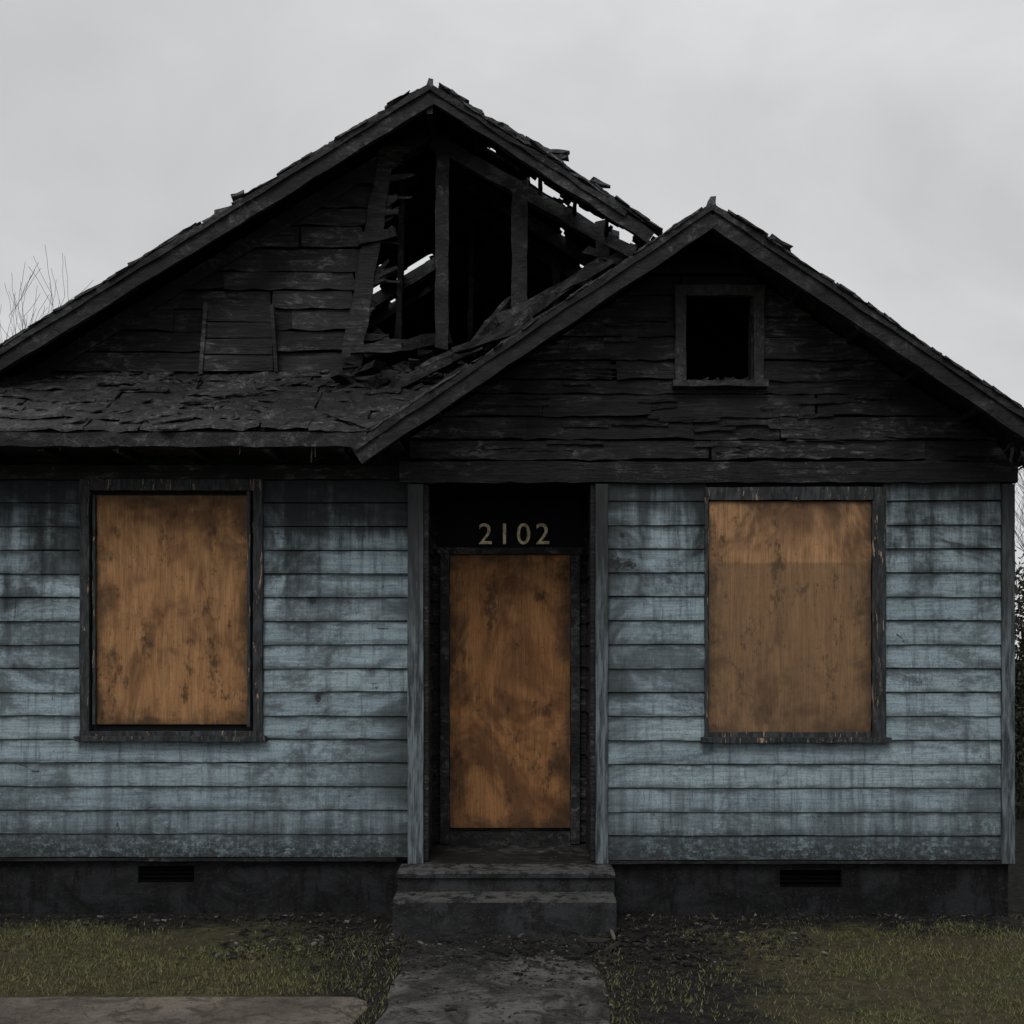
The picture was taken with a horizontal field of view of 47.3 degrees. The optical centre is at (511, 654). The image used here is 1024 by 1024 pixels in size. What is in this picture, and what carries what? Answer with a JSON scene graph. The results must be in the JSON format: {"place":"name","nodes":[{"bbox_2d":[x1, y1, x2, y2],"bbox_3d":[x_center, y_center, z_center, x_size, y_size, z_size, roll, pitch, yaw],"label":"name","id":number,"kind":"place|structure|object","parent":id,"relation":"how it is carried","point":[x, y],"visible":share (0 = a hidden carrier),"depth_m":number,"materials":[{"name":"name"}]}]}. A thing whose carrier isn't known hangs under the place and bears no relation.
{"place":"outdoors","nodes":[
{"label":"outdoors","id":0,"kind":"place"},
{"bbox_2d":[0,996,366,1023],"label":"sidewalk","id":1,"kind":"structure","parent":0,"point":[194,1010],"depth_m":6.54,"materials":[{"name":"concrete"}]},
{"bbox_2d":[0,663,1023,1023],"bbox_3d":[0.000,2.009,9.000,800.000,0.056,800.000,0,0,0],"label":"ground","id":2,"kind":"structure","parent":0,"point":[742,999],"depth_m":7.58,"materials":[{"name":"green plant"}]},
{"bbox_2d":[0,247,90,342],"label":"bare tree","id":3,"kind":"object","parent":2,"relation":"on","point":[17,305],"visible":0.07,"depth_m":21.22,"materials":[{"name":"brown plant"}]},
{"bbox_2d":[375,934,610,1023],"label":"walkway","id":4,"kind":"structure","parent":2,"relation":"on","point":[530,1006],"depth_m":6.99,"materials":[{"name":"concrete"}]},
{"bbox_2d":[0,860,1007,916],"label":"foundation","id":5,"kind":"object","parent":2,"relation":"on","point":[118,887],"visible":0.37,"depth_m":9.15,"materials":[{"name":"concrete"}]},
{"bbox_2d":[139,866,840,886],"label":"foundation vents","id":6,"kind":"object","parent":5,"relation":"in","point":[809,878],"visible":0.89,"depth_m":9.10,"materials":[{"name":"black metal"}]},
{"bbox_2d":[0,438,1010,860],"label":"wall sheathing","id":7,"kind":"object","parent":5,"relation":"on","point":[170,728],"depth_m":9.12,"materials":[{"name":"black wood"}]},
{"bbox_2d":[73,479,267,741],"bbox_3d":[-2.642,-0.347,9.070,1.479,2.040,0.106,0,0,0],"label":"window frame","id":8,"kind":"object","parent":7,"relation":"attached to","point":[87,487],"visible":1,"depth_m":9.06,"materials":[{"name":"black wood"}]},
{"bbox_2d":[96,495,247,723],"bbox_3d":[-2.639,-0.351,9.100,1.185,1.777,0.024,0,0,0],"label":"window plywood","id":9,"kind":"object","parent":8,"relation":"attached to","point":[171,611],"depth_m":9.09,"materials":[{"name":"brown wood"}]},
{"bbox_2d":[0,92,461,378],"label":"roof deck","id":10,"kind":"structure","parent":7,"relation":"on","point":[165,278],"depth_m":9.64,"materials":[{"name":"black wood"}]},
{"bbox_2d":[0,480,1000,859],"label":"blue clapboards","id":11,"kind":"object","parent":7,"relation":"attached to","point":[922,788],"visible":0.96,"depth_m":9.10,"materials":[{"name":"paint"}]},
{"bbox_2d":[700,487,891,742],"bbox_3d":[2.169,-0.308,8.949,1.445,1.960,0.106,0,0,0],"label":"window frame","id":12,"kind":"object","parent":11,"relation":"attached to","point":[877,496],"visible":1,"depth_m":8.95,"materials":[{"name":"black wood"}]},
{"bbox_2d":[708,502,871,731],"bbox_3d":[2.131,-0.285,8.980,1.254,1.785,0.024,0,0,0],"label":"window plywood","id":13,"kind":"object","parent":12,"relation":"attached to","point":[789,626],"depth_m":8.97,"materials":[{"name":"brown wood"}]},
{"bbox_2d":[0,857,1001,863],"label":"drip cap","id":14,"kind":"object","parent":7,"relation":"attached to","point":[265,859],"visible":1,"depth_m":8.99,"materials":[{"name":"grey wood"}]},
{"bbox_2d":[0,460,1017,860],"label":"frieze boards","id":15,"kind":"object","parent":7,"relation":"attached to","point":[592,474],"visible":1,"depth_m":8.95,"materials":[{"name":"black wood"}]},
{"bbox_2d":[407,484,1014,863],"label":"corner posts","id":16,"kind":"object","parent":15,"relation":"attached to","point":[415,699],"visible":1,"depth_m":8.96,"materials":[{"name":"paint"}]},
{"bbox_2d":[55,208,1009,461],"bbox_3d":[-0.655,-2.873,13.500,8.990,3.055,9.000,0,0,0],"label":"gable sheathing","id":17,"kind":"object","parent":7,"relation":"on","point":[716,340],"visible":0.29,"depth_m":9.70,"materials":[{"name":"black wood"}]},
{"bbox_2d":[0,252,1009,463],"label":"charred gable siding","id":18,"kind":"object","parent":17,"relation":"attached to","point":[819,347],"visible":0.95,"depth_m":8.98,"materials":[{"name":"black wood"}]},
{"bbox_2d":[445,319,990,458],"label":"blistered slivers","id":19,"kind":"object","parent":18,"relation":"attached to","point":[520,446],"visible":1,"depth_m":8.96,"materials":[{"name":"black wood"}]},
{"bbox_2d":[0,78,1023,433],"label":"roof shingles","id":20,"kind":"object","parent":17,"relation":"on","point":[560,158],"visible":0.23,"depth_m":9.20,"materials":[{"name":"black"}]},
{"bbox_2d":[424,844,594,863],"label":"porch floor","id":21,"kind":"structure","parent":5,"relation":"on","point":[513,854],"depth_m":9.33,"materials":[{"name":"grey concrete"}]},
{"bbox_2d":[450,831,569,844],"bbox_3d":[-0.017,1.545,9.820,1.010,0.134,0.086,0,0,0],"label":"door threshold","id":22,"kind":"object","parent":21,"relation":"on","point":[509,837],"depth_m":9.78,"materials":[{"name":"black wood"}]},
{"bbox_2d":[428,482,591,843],"bbox_3d":[-0.019,0.100,9.535,1.515,3.000,0.830,0,0,0],"label":"porch recess","id":23,"kind":"object","parent":21,"relation":"on","point":[511,489],"visible":0.11,"depth_m":9.51,"materials":[{"name":"black wood"}]},
{"bbox_2d":[432,495,586,841],"bbox_3d":[-0.019,0.104,9.855,1.315,2.936,0.022,0,0,0],"label":"porch back siding","id":24,"kind":"object","parent":23,"relation":"attached to","point":[436,693],"visible":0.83,"depth_m":9.86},
{"bbox_2d":[438,547,581,843],"bbox_3d":[-0.017,0.340,9.812,1.210,2.480,0.089,0,0,0],"label":"door frame","id":25,"kind":"object","parent":23,"relation":"attached to","point":[444,553],"visible":1,"depth_m":9.79,"materials":[{"name":"black wood"}]},
{"bbox_2d":[449,555,570,827],"bbox_3d":[-0.017,0.303,9.816,1.018,2.290,0.024,0,0,0],"label":"door plywood","id":26,"kind":"object","parent":25,"relation":"attached to","point":[509,689],"depth_m":9.81,"materials":[{"name":"brown wood"}]},
{"bbox_2d":[438,498,581,547],"bbox_3d":[-0.017,-1.110,9.838,1.210,0.420,0.015,0,0,0],"label":"transom panel","id":27,"kind":"object","parent":23,"relation":"attached to","point":[460,520],"visible":1,"depth_m":9.83,"materials":[{"name":"black"}]},
{"bbox_2d":[479,523,548,543],"bbox_3d":[0.017,-1.016,9.810,0.589,0.176,0.012,0,0,0],"label":"house number","id":28,"kind":"object","parent":27,"relation":"attached to","point":[487,526],"visible":1,"depth_m":9.80,"materials":[{"name":"paint"}]},
{"bbox_2d":[430,483,594,849],"bbox_3d":[-0.019,0.105,9.435,1.315,2.930,0.830,0,0,0],"label":"porch side siding","id":29,"kind":"object","parent":23,"relation":"attached to","point":[432,683],"visible":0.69,"depth_m":9.66,"materials":[{"name":"wood"}]},
{"bbox_2d":[392,864,615,936],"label":"concrete steps","id":30,"kind":"structure","parent":2,"relation":"on","point":[540,899],"depth_m":8.40,"materials":[{"name":"grey concrete"}]},
{"bbox_2d":[0,855,1023,1023],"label":"rubble","id":31,"kind":"object","parent":2,"relation":"on","point":[636,938],"visible":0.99,"depth_m":8.07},
{"bbox_2d":[1015,550,1023,817],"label":"hedge","id":32,"kind":"object","parent":2,"relation":"on","point":[1019,720],"visible":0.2,"depth_m":14.42,"materials":[{"name":"green plant"}]},
{"bbox_2d":[1015,467,1023,580],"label":"bare tree","id":33,"kind":"object","parent":2,"relation":"on","point":[1022,515],"visible":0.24,"depth_m":18.93,"materials":[{"name":"brown plant"}]},
{"bbox_2d":[1015,466,1023,551],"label":"bare tree","id":34,"kind":"object","parent":2,"relation":"on","point":[1020,516],"visible":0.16,"depth_m":24.01,"materials":[{"name":"brown plant"}]},
{"bbox_2d":[0,0,1023,658],"label":"sky","id":35,"kind":"structure","parent":0,"point":[881,141],"materials":[{"name":"grey"}]},
{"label":"attic floor","id":36,"kind":"structure","parent":0,"visible":0},
{"bbox_2d":[0,106,641,462],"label":"charred rafters and studs","id":37,"kind":"object","parent":36,"relation":"on","point":[481,332],"visible":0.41,"depth_m":9.69,"materials":[{"name":"black wood"}]},
{"bbox_2d":[30,175,374,374],"bbox_3d":[-2.654,-3.115,9.670,3.214,1.891,0.053,0,0,0],"label":"gable siding","id":38,"kind":"object","parent":37,"relation":"attached to","point":[183,328],"visible":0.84,"depth_m":9.68,"materials":[{"name":"black wood"}]},
{"bbox_2d":[220,227,362,376],"bbox_3d":[-1.929,-2.860,9.674,1.466,1.367,0.045,0,0,0],"label":"pale gable siding","id":39,"kind":"object","parent":38,"relation":"attached to","point":[313,271],"visible":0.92,"depth_m":9.68,"materials":[{"name":"black wood"}]},
{"bbox_2d":[0,369,442,432],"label":"eave roof shingles","id":40,"kind":"object","parent":37,"relation":"on","point":[154,401],"visible":0.9,"depth_m":9.06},
{"bbox_2d":[198,143,415,374],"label":"loose gable boards","id":41,"kind":"object","parent":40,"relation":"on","point":[238,338],"visible":0.99,"depth_m":9.62,"materials":[{"name":"black wood"}]},
{"bbox_2d":[0,378,446,432],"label":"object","id":42,"kind":"structure","parent":37,"relation":"on","point":[253,429],"depth_m":8.57,"materials":[{"name":"black wood"}]},
{"bbox_2d":[0,84,1023,463],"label":"rake and fascia boards","id":43,"kind":"object","parent":37,"relation":"attached to","point":[868,322],"visible":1,"depth_m":8.52,"materials":[{"name":"black wood"}]},
{"bbox_2d":[370,213,711,461],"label":"wing roof deck","id":44,"kind":"structure","parent":37,"relation":"on","point":[430,421],"depth_m":9.04,"materials":[{"name":"black wood"}]},
{"bbox_2d":[435,106,655,343],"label":"roof deck","id":45,"kind":"structure","parent":37,"relation":"on","point":[461,135],"depth_m":10.14,"materials":[{"name":"black wood"}]},
{"bbox_2d":[672,284,768,388],"bbox_3d":[1.589,-2.438,8.992,0.725,0.790,0.203,0,0,0],"label":"attic window frame","id":46,"kind":"object","parent":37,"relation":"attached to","point":[756,330],"visible":1,"depth_m":8.94,"materials":[{"name":"black wood"}]},
{"bbox_2d":[702,377,750,379],"bbox_3d":[1.659,-2.127,9.030,0.395,0.051,0.032,0,0,0],"label":"attic window debris","id":47,"kind":"object","parent":46,"relation":"on","point":[732,378],"visible":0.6,"depth_m":9.02,"materials":[{"name":"black wood"}]},
{"bbox_2d":[698,211,1023,466],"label":"wing roof deck","id":48,"kind":"structure","parent":37,"relation":"on","point":[828,318],"depth_m":8.92,"materials":[{"name":"black wood"}]},
{"bbox_2d":[330,249,1023,472],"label":"fallen roof debris","id":49,"kind":"object","parent":36,"relation":"on","point":[378,373],"visible":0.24,"depth_m":9.31,"materials":[{"name":"black wood"}]}
]}

